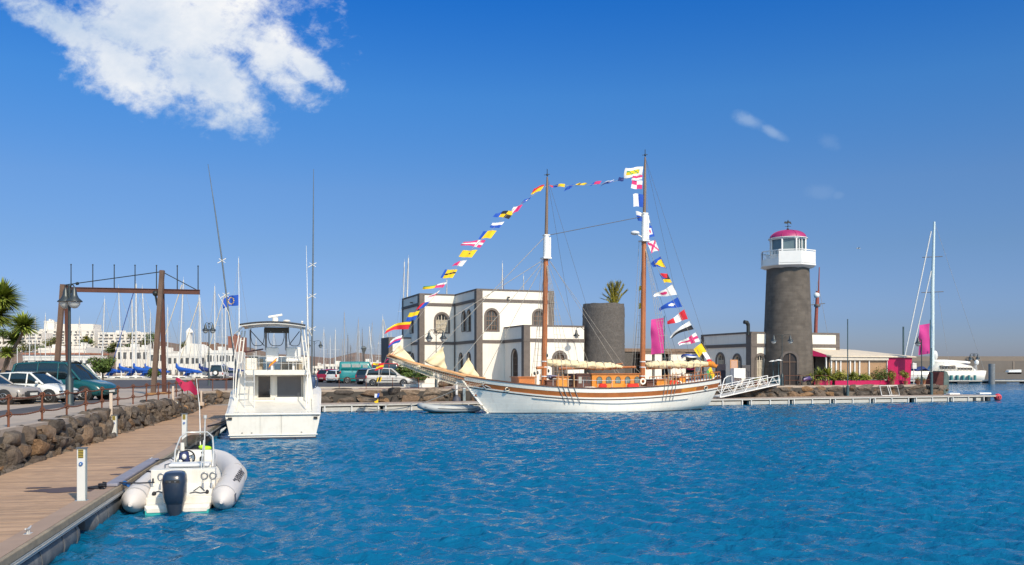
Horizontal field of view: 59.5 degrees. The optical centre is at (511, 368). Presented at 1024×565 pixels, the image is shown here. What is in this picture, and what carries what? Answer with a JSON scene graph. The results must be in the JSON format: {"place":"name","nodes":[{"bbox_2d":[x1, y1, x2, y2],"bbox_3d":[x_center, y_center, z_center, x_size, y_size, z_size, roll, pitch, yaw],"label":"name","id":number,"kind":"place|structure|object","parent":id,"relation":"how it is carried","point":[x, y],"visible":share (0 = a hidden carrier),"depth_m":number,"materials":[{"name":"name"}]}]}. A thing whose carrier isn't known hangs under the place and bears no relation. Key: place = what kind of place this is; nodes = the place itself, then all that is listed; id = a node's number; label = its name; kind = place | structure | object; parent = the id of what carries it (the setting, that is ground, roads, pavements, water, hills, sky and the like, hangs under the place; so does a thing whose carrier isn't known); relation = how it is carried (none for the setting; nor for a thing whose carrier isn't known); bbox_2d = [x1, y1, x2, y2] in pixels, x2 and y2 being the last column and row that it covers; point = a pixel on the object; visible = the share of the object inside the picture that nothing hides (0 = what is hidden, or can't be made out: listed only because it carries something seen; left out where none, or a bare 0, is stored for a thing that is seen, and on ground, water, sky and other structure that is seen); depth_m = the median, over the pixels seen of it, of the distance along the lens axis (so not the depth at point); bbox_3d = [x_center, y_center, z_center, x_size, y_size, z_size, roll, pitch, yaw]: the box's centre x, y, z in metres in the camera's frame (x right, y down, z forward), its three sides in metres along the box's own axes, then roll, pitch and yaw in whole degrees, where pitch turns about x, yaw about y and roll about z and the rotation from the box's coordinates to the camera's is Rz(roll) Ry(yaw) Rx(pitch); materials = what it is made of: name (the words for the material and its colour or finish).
{"place":"outdoors","nodes":[
{"label":"outdoors","id":0,"kind":"place"},
{"bbox_2d":[176,378,198,394],"bbox_3d":[-19.012,1.062,52.500,1.450,1.017,0.200,0,0,0],"label":"cloth","id":1,"kind":"object","parent":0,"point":[187,386],"visible":0.98,"depth_m":52.51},
{"bbox_2d":[0,342,380,376],"bbox_3d":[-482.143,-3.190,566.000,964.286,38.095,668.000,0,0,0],"label":"hills","id":2,"kind":"structure","parent":0,"point":[174,346],"depth_m":484.25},
{"bbox_2d":[22,330,52,351],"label":"building","id":3,"kind":"structure","parent":2,"relation":"on","point":[39,337],"depth_m":429.98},
{"bbox_2d":[21,351,108,374],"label":"building","id":4,"kind":"structure","parent":2,"relation":"on","point":[75,355],"depth_m":237.62,"materials":[{"name":"concrete"}]},
{"bbox_2d":[39,324,102,347],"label":"building","id":5,"kind":"structure","parent":2,"relation":"on","point":[86,329],"depth_m":452.73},
{"bbox_2d":[71,342,101,355],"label":"building","id":6,"kind":"structure","parent":2,"relation":"on","point":[89,349],"depth_m":252.32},
{"bbox_2d":[98,331,154,350],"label":"building","id":7,"kind":"structure","parent":2,"relation":"on","point":[110,337],"depth_m":447.92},
{"bbox_2d":[115,344,159,373],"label":"building","id":8,"kind":"structure","parent":2,"relation":"on","point":[128,355],"depth_m":251.82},
{"bbox_2d":[148,346,178,373],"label":"building","id":9,"kind":"structure","parent":2,"relation":"on","point":[169,352],"depth_m":245.89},
{"bbox_2d":[168,328,211,374],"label":"building","id":10,"kind":"structure","parent":2,"relation":"on","point":[172,358],"depth_m":240.12,"materials":[{"name":"paint"}]},
{"bbox_2d":[206,347,244,373],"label":"building","id":11,"kind":"structure","parent":2,"relation":"on","point":[229,363],"depth_m":236.10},
{"bbox_2d":[228,334,246,357],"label":"building","id":12,"kind":"structure","parent":2,"relation":"on","point":[235,337],"depth_m":420.21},
{"bbox_2d":[100,378,316,379],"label":"quay edge","id":13,"kind":"object","parent":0,"point":[150,378],"depth_m":123.60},
{"bbox_2d":[104,380,421,388],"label":"road","id":14,"kind":"structure","parent":0,"point":[217,384],"depth_m":88.06,"materials":[{"name":"asphalt"}]},
{"bbox_2d":[87,356,116,379],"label":"tree","id":15,"kind":"object","parent":14,"relation":"on","point":[102,365],"visible":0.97,"depth_m":75.46,"materials":[{"name":"green plant"}]},
{"bbox_2d":[202,322,215,385],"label":"street lamp","id":16,"kind":"object","parent":14,"relation":"on","point":[212,330],"visible":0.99,"depth_m":82.95,"materials":[{"name":"metal"}]},
{"bbox_2d":[210,365,231,379],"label":"parked car","id":17,"kind":"object","parent":14,"relation":"on","point":[218,371],"visible":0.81,"depth_m":116.50,"materials":[{"name":"paint"}]},
{"bbox_2d":[316,369,337,381],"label":"parked car","id":18,"kind":"object","parent":14,"relation":"on","point":[321,373],"visible":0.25,"depth_m":101.56,"materials":[{"name":"paint"}]},
{"bbox_2d":[325,370,354,382],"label":"parked car","id":19,"kind":"object","parent":14,"relation":"on","point":[332,374],"visible":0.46,"depth_m":97.47,"materials":[{"name":"paint"}]},
{"bbox_2d":[338,362,372,383],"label":"parked car","id":20,"kind":"object","parent":14,"relation":"on","point":[348,370],"visible":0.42,"depth_m":94.01,"materials":[{"name":"paint"}]},
{"bbox_2d":[355,368,371,384],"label":"parked car","id":21,"kind":"object","parent":14,"relation":"on","point":[360,376],"visible":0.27,"depth_m":87.45,"materials":[{"name":"paint"}]},
{"bbox_2d":[372,363,399,371],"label":"parked car","id":22,"kind":"object","parent":14,"relation":"on","point":[390,365],"visible":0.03,"depth_m":97.36,"materials":[{"name":"paint"}]},
{"bbox_2d":[365,368,412,385],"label":"parked car","id":23,"kind":"object","parent":14,"relation":"on","point":[372,375],"visible":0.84,"depth_m":80.70,"materials":[{"name":"paint"}]},
{"bbox_2d":[395,365,415,377],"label":"shrub","id":24,"kind":"object","parent":14,"relation":"on","point":[406,372],"visible":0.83,"depth_m":89.49,"materials":[{"name":"green plant"}]},
{"bbox_2d":[0,383,929,436],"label":"quay","id":25,"kind":"structure","parent":0,"point":[30,420],"depth_m":40.68,"materials":[{"name":"stone"}]},
{"bbox_2d":[0,277,40,372],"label":"palm tree","id":26,"kind":"object","parent":25,"relation":"on","point":[23,324],"visible":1,"depth_m":48.83,"materials":[{"name":"green plant"}]},
{"bbox_2d":[0,375,41,404],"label":"parked car","id":27,"kind":"object","parent":25,"relation":"on","point":[7,386],"visible":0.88,"depth_m":39.55,"materials":[{"name":"paint"}]},
{"bbox_2d":[0,372,80,402],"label":"parked car","id":28,"kind":"object","parent":25,"relation":"on","point":[46,383],"visible":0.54,"depth_m":41.72,"materials":[{"name":"paint"}]},
{"bbox_2d":[0,398,115,415],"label":"parking lane","id":29,"kind":"structure","parent":25,"relation":"on","point":[27,409],"depth_m":36.44,"materials":[{"name":"asphalt"}]},
{"bbox_2d":[57,284,82,404],"bbox_3d":[-19.388,-1.048,39.291,1.170,5.296,0.670,0,0,20],"label":"street lamp","id":30,"kind":"object","parent":29,"relation":"on","point":[69,299],"visible":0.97,"depth_m":39.22,"materials":[{"name":"metal"}]},
{"bbox_2d":[11,361,116,399],"bbox_3d":[-22.814,0.639,45.727,5.092,2.052,2.240,0,0,7],"label":"parked car","id":31,"kind":"object","parent":25,"relation":"on","point":[84,376],"visible":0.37,"depth_m":45.08,"materials":[{"name":"paint"}]},
{"bbox_2d":[0,379,197,426],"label":"railing","id":32,"kind":"object","parent":25,"relation":"on","point":[8,398],"visible":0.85,"depth_m":32.07,"materials":[{"name":"metal"}]},
{"bbox_2d":[0,389,225,474],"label":"rubble wall","id":33,"kind":"structure","parent":25,"relation":"on","point":[28,445],"depth_m":30.02,"materials":[{"name":"stone"}]},
{"bbox_2d":[54,264,199,394],"bbox_3d":[-23.475,-2.327,54.650,8.891,8.081,2.100,0,0,0],"label":"timber frame","id":34,"kind":"object","parent":25,"relation":"on","point":[160,292],"visible":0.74,"depth_m":54.55,"materials":[{"name":"brown wood"}]},
{"bbox_2d":[416,383,434,386],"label":"planter","id":35,"kind":"object","parent":25,"relation":"on","point":[426,384],"visible":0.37,"depth_m":74.85,"materials":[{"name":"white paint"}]},
{"bbox_2d":[412,369,433,380],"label":"shrub","id":36,"kind":"object","parent":35,"relation":"in","point":[416,375],"visible":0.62,"depth_m":75.68,"materials":[{"name":"green plant"}]},
{"bbox_2d":[381,288,584,383],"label":"building","id":37,"kind":"structure","parent":25,"relation":"on","point":[515,354],"depth_m":93.31,"materials":[{"name":"white paint"}]},
{"bbox_2d":[434,312,449,333],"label":"window","id":38,"kind":"structure","parent":37,"relation":"in","point":[440,317],"depth_m":98.96,"materials":[{"name":"beige glass"}]},
{"bbox_2d":[484,308,499,331],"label":"window","id":39,"kind":"structure","parent":37,"relation":"in","point":[489,315],"depth_m":92.80,"materials":[{"name":"grey glass"}]},
{"bbox_2d":[511,348,517,375],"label":"door","id":40,"kind":"structure","parent":37,"relation":"in","point":[515,356],"depth_m":90.63,"materials":[{"name":"grey wood"}]},
{"bbox_2d":[532,309,541,324],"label":"window","id":41,"kind":"structure","parent":37,"relation":"in","point":[536,313],"depth_m":94.56,"materials":[{"name":"grey glass"}]},
{"bbox_2d":[552,350,567,375],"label":"window","id":42,"kind":"structure","parent":37,"relation":"in","point":[556,354],"depth_m":89.20,"materials":[{"name":"grey glass"}]},
{"bbox_2d":[222,384,948,409],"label":"rubble wall","id":43,"kind":"structure","parent":25,"relation":"on","point":[391,394],"depth_m":79.26,"materials":[{"name":"stone"}]},
{"bbox_2d":[600,281,627,302],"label":"palm tree","id":44,"kind":"object","parent":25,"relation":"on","point":[615,296],"visible":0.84,"depth_m":95.12,"materials":[{"name":"green plant"}]},
{"bbox_2d":[651,316,664,372],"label":"banner","id":45,"kind":"object","parent":25,"relation":"on","point":[656,343],"visible":0.9,"depth_m":83.98,"materials":[{"name":"fabric"}]},
{"bbox_2d":[716,364,725,384],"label":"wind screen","id":46,"kind":"object","parent":25,"relation":"on","point":[721,368],"visible":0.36,"depth_m":85.06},
{"bbox_2d":[713,375,779,397],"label":"gangway","id":47,"kind":"object","parent":25,"relation":"on","point":[733,392],"visible":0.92,"depth_m":78.17,"materials":[{"name":"white paint"}]},
{"bbox_2d":[701,320,839,384],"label":"building","id":48,"kind":"structure","parent":25,"relation":"on","point":[747,347],"depth_m":89.67,"materials":[{"name":"white paint"}]},
{"bbox_2d":[754,353,764,383],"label":"window","id":49,"kind":"structure","parent":48,"relation":"in","point":[760,360],"depth_m":87.44,"materials":[{"name":"beige glass"}]},
{"bbox_2d":[771,334,792,385],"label":"street lamp","id":50,"kind":"object","parent":25,"relation":"on","point":[774,340],"visible":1,"depth_m":81.91,"materials":[{"name":"metal"}]},
{"bbox_2d":[761,220,815,384],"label":"lighthouse","id":51,"kind":"object","parent":25,"relation":"on","point":[789,264],"visible":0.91,"depth_m":85.94,"materials":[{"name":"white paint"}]},
{"bbox_2d":[780,351,798,384],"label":"door","id":52,"kind":"structure","parent":51,"relation":"in","point":[790,362],"depth_m":85.37,"materials":[{"name":"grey wood"}]},
{"bbox_2d":[813,349,915,384],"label":"restaurant","id":53,"kind":"structure","parent":25,"relation":"on","point":[862,362],"depth_m":87.76,"materials":[{"name":"paint"}]},
{"bbox_2d":[829,360,887,380],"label":"window frame","id":54,"kind":"structure","parent":53,"relation":"in","point":[830,360],"depth_m":87.14,"materials":[{"name":"white paint"}]},
{"bbox_2d":[918,320,930,372],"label":"banner","id":55,"kind":"object","parent":25,"relation":"on","point":[925,337],"visible":1,"depth_m":86.98,"materials":[{"name":"fabric"}]},
{"bbox_2d":[0,0,1023,357],"label":"sky","id":56,"kind":"structure","parent":0,"point":[867,125],"materials":[{"name":"blue"}]},
{"bbox_2d":[48,390,1023,564],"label":"water","id":57,"kind":"structure","parent":0,"point":[914,483],"depth_m":22.24,"materials":[{"name":"liquid"}]},
{"bbox_2d":[0,405,227,564],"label":"pontoon","id":58,"kind":"object","parent":57,"relation":"on","point":[40,497],"visible":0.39,"depth_m":19.08,"materials":[{"name":"brown wood"}]},
{"bbox_2d":[75,447,88,500],"bbox_3d":[-8.317,2.050,17.314,0.225,1.040,0.181,0,0,-13],"label":"service pedestal","id":59,"kind":"object","parent":58,"relation":"on","point":[81,473],"visible":1,"depth_m":17.26,"materials":[{"name":"metal"}]},
{"bbox_2d":[107,458,158,486],"bbox_3d":[-9.231,2.510,21.961,0.260,0.070,5.600,0,0,-13],"label":"fender board","id":60,"kind":"object","parent":58,"relation":"on","point":[131,473],"visible":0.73,"depth_m":21.27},
{"bbox_2d":[181,413,187,438],"bbox_3d":[-10.743,2.025,29.377,0.225,1.090,0.181,0,0,-13],"label":"service pedestal","id":61,"kind":"object","parent":58,"relation":"on","point":[184,422],"visible":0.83,"depth_m":29.32,"materials":[{"name":"metal"}]},
{"bbox_2d":[95,379,246,515],"bbox_3d":[-8.095,1.924,21.945,3.022,3.313,6.739,0,0,-13],"label":"inflatable boat","id":62,"kind":"object","parent":57,"relation":"on","point":[198,473],"visible":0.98,"depth_m":19.99,"materials":[{"name":"white rubber"}]},
{"bbox_2d":[207,165,320,439],"bbox_3d":[-12.301,-3.021,45.221,5.183,12.942,13.220,0,0,-13],"label":"motor yacht","id":63,"kind":"object","parent":57,"relation":"on","point":[280,398],"visible":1,"depth_m":41.44,"materials":[{"name":"white plastic"}]},
{"bbox_2d":[223,295,238,307],"bbox_3d":[-13.335,-3.156,42.507,0.742,0.671,0.083,0,0,-3],"label":"blue starred flag","id":64,"kind":"object","parent":63,"relation":"attached to","point":[233,300],"visible":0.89,"depth_m":42.49,"materials":[{"name":"fabric"}]},
{"bbox_2d":[257,375,270,397],"bbox_3d":[-11.638,0.874,42.058,0.651,1.095,0.077,0,0,-13],"label":"door","id":65,"kind":"structure","parent":63,"relation":"in","point":[263,381],"depth_m":42.08,"materials":[{"name":"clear glass"}]},
{"bbox_2d":[276,375,301,396],"bbox_3d":[-10.526,0.874,42.335,1.201,1.095,0.032,0,0,-13],"label":"window","id":66,"kind":"structure","parent":63,"relation":"in","point":[286,385],"depth_m":42.33,"materials":[{"name":"grey glass"}]},
{"bbox_2d":[417,403,480,412],"bbox_3d":[-4.438,2.781,62.150,4.403,0.837,1.895,0,0,-20],"label":"dinghy","id":67,"kind":"object","parent":57,"relation":"on","point":[432,408],"visible":0.95,"depth_m":61.40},
{"bbox_2d":[377,154,720,413],"bbox_3d":[3.353,-6.097,63.156,25.935,19.793,5.115,0,0,-20],"label":"schooner","id":68,"kind":"object","parent":57,"relation":"on","point":[579,392],"visible":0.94,"depth_m":62.59,"materials":[{"name":"white wood"}]},
{"bbox_2d":[385,322,410,333],"bbox_3d":[-7.574,-2.669,59.319,1.816,0.862,0.340,0,0,-16],"label":"signal flag","id":69,"kind":"object","parent":68,"relation":"attached to","point":[403,325],"visible":1,"depth_m":59.32,"materials":[{"name":"yellow fabric"}]},
{"bbox_2d":[440,269,456,277],"bbox_3d":[-4.240,-6.363,60.376,1.176,0.622,0.151,0,0,-12],"label":"signal flag","id":70,"kind":"object","parent":68,"relation":"attached to","point":[448,274],"visible":1,"depth_m":60.35,"materials":[{"name":"yellow fabric"}]},
{"bbox_2d":[461,240,485,247],"bbox_3d":[-2.657,-8.484,61.068,1.753,0.556,0.261,0,0,-19],"label":"signal flag","id":71,"kind":"object","parent":68,"relation":"attached to","point":[475,242],"visible":1,"depth_m":61.13,"materials":[{"name":"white fabric"}]},
{"bbox_2d":[493,211,512,218],"bbox_3d":[-0.599,-10.581,61.826,1.578,0.581,0.243,0,0,-16],"label":"signal flag","id":72,"kind":"object","parent":68,"relation":"attached to","point":[504,214],"visible":1,"depth_m":61.81,"materials":[{"name":"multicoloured fabric"}]},
{"bbox_2d":[624,167,642,177],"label":"signal flag","id":73,"kind":"object","parent":68,"relation":"attached to","point":[631,172],"visible":1,"depth_m":65.28,"materials":[{"name":"white fabric"}]},
{"bbox_2d":[633,193,642,206],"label":"signal flag","id":74,"kind":"object","parent":68,"relation":"attached to","point":[637,199],"visible":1,"depth_m":65.40,"materials":[{"name":"blue fabric"}]},
{"bbox_2d":[651,256,665,267],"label":"signal flag","id":75,"kind":"object","parent":68,"relation":"attached to","point":[658,262],"visible":1,"depth_m":65.94,"materials":[{"name":"yellow fabric"}]},
{"bbox_2d":[653,284,676,296],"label":"signal flag","id":76,"kind":"object","parent":68,"relation":"attached to","point":[671,289],"visible":0.94,"depth_m":66.28,"materials":[{"name":"white fabric"}]},
{"bbox_2d":[659,297,681,310],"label":"signal flag","id":77,"kind":"object","parent":68,"relation":"attached to","point":[675,303],"visible":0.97,"depth_m":66.44,"materials":[{"name":"blue fabric"}]},
{"bbox_2d":[667,310,687,323],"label":"signal flag","id":78,"kind":"object","parent":68,"relation":"attached to","point":[677,318],"visible":1,"depth_m":66.63,"materials":[{"name":"red fabric"}]},
{"bbox_2d":[670,321,692,338],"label":"signal flag","id":79,"kind":"object","parent":68,"relation":"attached to","point":[682,328],"visible":1,"depth_m":66.75,"materials":[{"name":"white fabric"}]},
{"bbox_2d":[678,333,699,345],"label":"signal flag","id":80,"kind":"object","parent":68,"relation":"attached to","point":[689,340],"visible":1,"depth_m":66.96,"materials":[{"name":"white fabric"}]},
{"bbox_2d":[321,394,996,411],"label":"pontoon","id":81,"kind":"object","parent":57,"relation":"on","point":[339,407],"visible":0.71,"depth_m":76.62,"materials":[{"name":"black plastic"}]},
{"bbox_2d":[846,319,848,399],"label":"guide pile","id":82,"kind":"object","parent":57,"relation":"in","point":[847,390],"visible":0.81,"depth_m":83.12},
{"bbox_2d":[358,385,749,388],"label":"pavement","id":83,"kind":"structure","parent":0,"point":[466,387],"depth_m":70.48,"materials":[{"name":"concrete"}]},
{"bbox_2d":[425,329,446,386],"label":"street lamp","id":84,"kind":"object","parent":83,"relation":"on","point":[442,338],"visible":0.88,"depth_m":72.40,"materials":[{"name":"metal"}]},
{"bbox_2d":[730,368,745,384],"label":"counter","id":85,"kind":"object","parent":83,"relation":"on","point":[737,373],"visible":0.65,"depth_m":82.69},
{"bbox_2d":[582,302,624,372],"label":"stone tower","id":86,"kind":"structure","parent":0,"point":[608,319],"depth_m":89.73,"materials":[{"name":"stone"}]},
{"bbox_2d":[624,348,696,372],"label":"stone wall","id":87,"kind":"structure","parent":0,"point":[629,352],"depth_m":98.40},
{"bbox_2d":[632,352,700,379],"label":"pavilion","id":88,"kind":"structure","parent":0,"point":[653,372],"depth_m":94.38,"materials":[{"name":"white paint"}]},
{"bbox_2d":[797,374,811,384],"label":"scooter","id":89,"kind":"object","parent":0,"point":[804,379],"visible":0.97,"depth_m":83.72,"materials":[{"name":"black metal"}]},
{"bbox_2d":[910,379,1023,390],"bbox_3d":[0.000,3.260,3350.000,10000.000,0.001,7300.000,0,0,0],"label":"sea","id":90,"kind":"structure","parent":0,"point":[1009,386],"depth_m":160.15,"materials":[{"name":"liquid"}]},
{"bbox_2d":[81,296,126,377],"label":"sailing boat","id":91,"kind":"object","parent":90,"relation":"on","point":[112,372],"visible":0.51,"depth_m":137.92,"materials":[{"name":"white plastic"}]},
{"bbox_2d":[100,284,144,377],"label":"sailing boat","id":92,"kind":"object","parent":90,"relation":"on","point":[131,371],"visible":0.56,"depth_m":135.86,"materials":[{"name":"white plastic"}]},
{"bbox_2d":[125,301,139,375],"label":"sailing boat","id":93,"kind":"object","parent":90,"relation":"on","point":[132,316],"visible":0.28,"depth_m":149.93,"materials":[{"name":"white plastic"}]},
{"bbox_2d":[108,284,160,377],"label":"sailing boat","id":94,"kind":"object","parent":90,"relation":"on","point":[140,369],"visible":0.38,"depth_m":133.89,"materials":[{"name":"white plastic"}]},
{"bbox_2d":[123,293,172,377],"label":"sailing boat","id":95,"kind":"object","parent":90,"relation":"on","point":[145,364],"visible":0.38,"depth_m":139.93,"materials":[{"name":"white plastic"}]},
{"bbox_2d":[151,307,184,377],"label":"sailing boat","id":96,"kind":"object","parent":90,"relation":"on","point":[167,344],"visible":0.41,"depth_m":149.92,"materials":[{"name":"white plastic"}]},
{"bbox_2d":[159,277,205,377],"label":"sailing boat","id":97,"kind":"object","parent":90,"relation":"on","point":[188,371],"visible":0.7,"depth_m":135.90,"materials":[{"name":"white plastic"}]},
{"bbox_2d":[187,298,207,375],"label":"sailing boat","id":98,"kind":"object","parent":90,"relation":"on","point":[199,345],"visible":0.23,"depth_m":150.02,"materials":[{"name":"white plastic"}]},
{"bbox_2d":[175,298,223,377],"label":"sailing boat","id":99,"kind":"object","parent":90,"relation":"on","point":[201,368],"visible":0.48,"depth_m":137.91,"materials":[{"name":"white plastic"}]},
{"bbox_2d":[202,286,225,375],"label":"sailing boat","id":100,"kind":"object","parent":90,"relation":"on","point":[214,327],"visible":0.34,"depth_m":144.90,"materials":[{"name":"white plastic"}]},
{"bbox_2d":[203,296,243,370],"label":"sailing boat","id":101,"kind":"object","parent":90,"relation":"on","point":[229,368],"visible":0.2,"depth_m":149.91,"materials":[{"name":"white plastic"}]},
{"bbox_2d":[223,266,252,368],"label":"sailing boat","id":102,"kind":"object","parent":90,"relation":"on","point":[238,320],"visible":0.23,"depth_m":169.97,"materials":[{"name":"white plastic"}]},
{"bbox_2d":[811,267,827,332],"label":"tall ship mast","id":103,"kind":"object","parent":90,"relation":"on","point":[816,296],"visible":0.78,"depth_m":149.80,"materials":[{"name":"white paint"}]},
{"bbox_2d":[904,222,985,382],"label":"sailing yacht","id":104,"kind":"object","parent":90,"relation":"on","point":[958,370],"visible":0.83,"depth_m":195.62,"materials":[{"name":"white plastic"}]},
{"bbox_2d":[889,356,1023,378],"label":"sea wall","id":105,"kind":"structure","parent":90,"relation":"in","point":[1003,364],"depth_m":272.00,"materials":[{"name":"concrete"}]},
{"bbox_2d":[910,380,1023,383],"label":"pontoon","id":106,"kind":"object","parent":90,"relation":"on","point":[982,381],"visible":0.35,"depth_m":185.06,"materials":[{"name":"black plastic"}]},
{"bbox_2d":[988,364,994,383],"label":"mooring pile","id":107,"kind":"object","parent":90,"relation":"in","point":[991,373],"visible":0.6,"depth_m":183.48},
{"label":"rubble wall","id":108,"kind":"object","parent":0,"visible":0},
{"bbox_2d":[925,371,948,393],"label":"mooring block","id":109,"kind":"structure","parent":108,"relation":"attached to","point":[940,377],"depth_m":88.55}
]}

